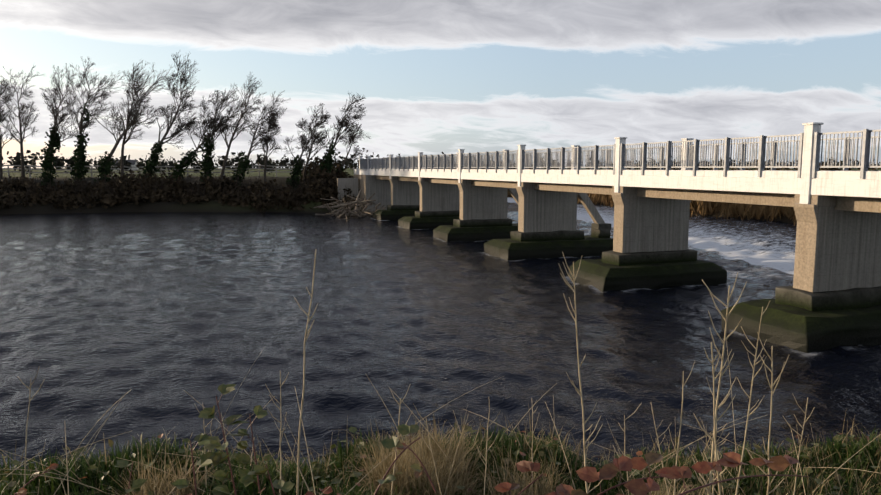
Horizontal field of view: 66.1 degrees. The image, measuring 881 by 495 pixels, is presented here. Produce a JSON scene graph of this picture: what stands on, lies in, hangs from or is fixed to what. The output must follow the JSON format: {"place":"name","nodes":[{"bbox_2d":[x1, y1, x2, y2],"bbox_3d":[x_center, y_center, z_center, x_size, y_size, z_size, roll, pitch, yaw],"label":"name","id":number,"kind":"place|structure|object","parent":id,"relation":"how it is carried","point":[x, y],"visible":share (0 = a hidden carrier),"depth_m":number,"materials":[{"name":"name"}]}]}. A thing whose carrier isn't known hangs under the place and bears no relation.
{"place":"outdoors","nodes":[
{"label":"outdoors","id":0,"kind":"place"},
{"bbox_2d":[0,168,880,494],"bbox_3d":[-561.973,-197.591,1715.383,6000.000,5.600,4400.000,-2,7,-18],"label":"terrain","id":1,"kind":"structure","parent":0,"point":[160,206],"depth_m":78.47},
{"bbox_2d":[2,165,308,177],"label":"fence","id":2,"kind":"object","parent":1,"relation":"on","point":[187,171],"visible":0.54,"depth_m":91.93,"materials":[{"name":"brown wood"}]},
{"bbox_2d":[0,52,370,186],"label":"tree","id":3,"kind":"object","parent":1,"relation":"on","point":[223,128],"depth_m":85.82,"materials":[{"name":"brown plant"}]},
{"bbox_2d":[35,103,343,188],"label":"ivy","id":4,"kind":"object","parent":3,"relation":"attached to","point":[208,156],"visible":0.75,"depth_m":85.46,"materials":[{"name":"green plant"}]},
{"bbox_2d":[0,155,476,206],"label":"scrub sticks","id":5,"kind":"object","parent":1,"relation":"on","point":[213,180],"visible":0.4,"depth_m":81.42,"materials":[{"name":"brown"}]},
{"bbox_2d":[0,145,493,212],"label":"scrub","id":6,"kind":"object","parent":1,"relation":"on","point":[270,199],"visible":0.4,"depth_m":80.39,"materials":[{"name":"brown plant"}]},
{"bbox_2d":[117,162,633,169],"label":"houses","id":7,"kind":"structure","parent":1,"relation":"on","point":[373,168],"depth_m":352.00,"materials":[{"name":"white"}]},
{"bbox_2d":[115,160,634,164],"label":"house roofs","id":8,"kind":"structure","parent":7,"relation":"on","point":[132,161],"depth_m":351.63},
{"bbox_2d":[15,395,808,494],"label":"bramble canes","id":9,"kind":"object","parent":1,"relation":"on","point":[601,493],"visible":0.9,"depth_m":2.02,"materials":[{"name":"red plant"}]},
{"bbox_2d":[0,404,880,494],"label":"grass","id":10,"kind":"structure","parent":1,"relation":"on","point":[405,482],"depth_m":3.62,"materials":[{"name":"green plant"}]},
{"bbox_2d":[0,384,880,494],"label":"leaves","id":11,"kind":"object","parent":10,"relation":"on","point":[609,471],"visible":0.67,"depth_m":2.15,"materials":[{"name":"green plant"}]},
{"bbox_2d":[0,249,880,494],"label":"dry stems","id":12,"kind":"object","parent":1,"relation":"on","point":[711,478],"visible":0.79,"depth_m":2.60,"materials":[{"name":"beige plant"}]},
{"bbox_2d":[0,197,880,471],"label":"river water","id":13,"kind":"structure","parent":1,"relation":"on","point":[157,314],"depth_m":19.82,"materials":[{"name":"liquid"}]},
{"bbox_2d":[2,149,880,174],"bbox_3d":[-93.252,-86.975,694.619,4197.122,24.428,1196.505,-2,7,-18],"label":"distant trees","id":14,"kind":"object","parent":1,"relation":"on","point":[70,161],"visible":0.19,"depth_m":393.07,"materials":[{"name":"plant"}]},
{"bbox_2d":[507,190,796,225],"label":"reeds","id":15,"kind":"object","parent":1,"relation":"on","point":[703,208],"visible":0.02,"depth_m":68.22,"materials":[{"name":"brown plant"}]},
{"bbox_2d":[502,159,879,170],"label":"bushes","id":16,"kind":"object","parent":1,"relation":"on","point":[834,169],"visible":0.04,"depth_m":138.34,"materials":[{"name":"plant"}]},
{"bbox_2d":[0,0,880,167],"label":"sky","id":17,"kind":"structure","parent":0,"point":[434,77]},
{"bbox_2d":[337,122,880,291],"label":"bridge","id":18,"kind":"structure","parent":0,"point":[838,244],"depth_m":29.54,"materials":[{"name":"white concrete"}]},
{"bbox_2d":[360,129,880,178],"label":"bridge rail","id":19,"kind":"object","parent":18,"relation":"attached to","point":[537,158],"visible":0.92,"depth_m":27.50,"materials":[{"name":"grey metal"}]},
{"bbox_2d":[373,205,880,352],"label":"pier footings","id":20,"kind":"object","parent":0,"point":[801,320],"visible":0.52,"depth_m":29.10,"materials":[{"name":"concrete"}]},
{"label":"water","id":21,"kind":"structure","parent":0,"visible":0},
{"bbox_2d":[314,189,386,218],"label":"driftwood","id":22,"kind":"object","parent":21,"relation":"in","point":[357,202],"visible":0.92,"depth_m":70.80,"materials":[{"name":"brown wood"}]}
]}

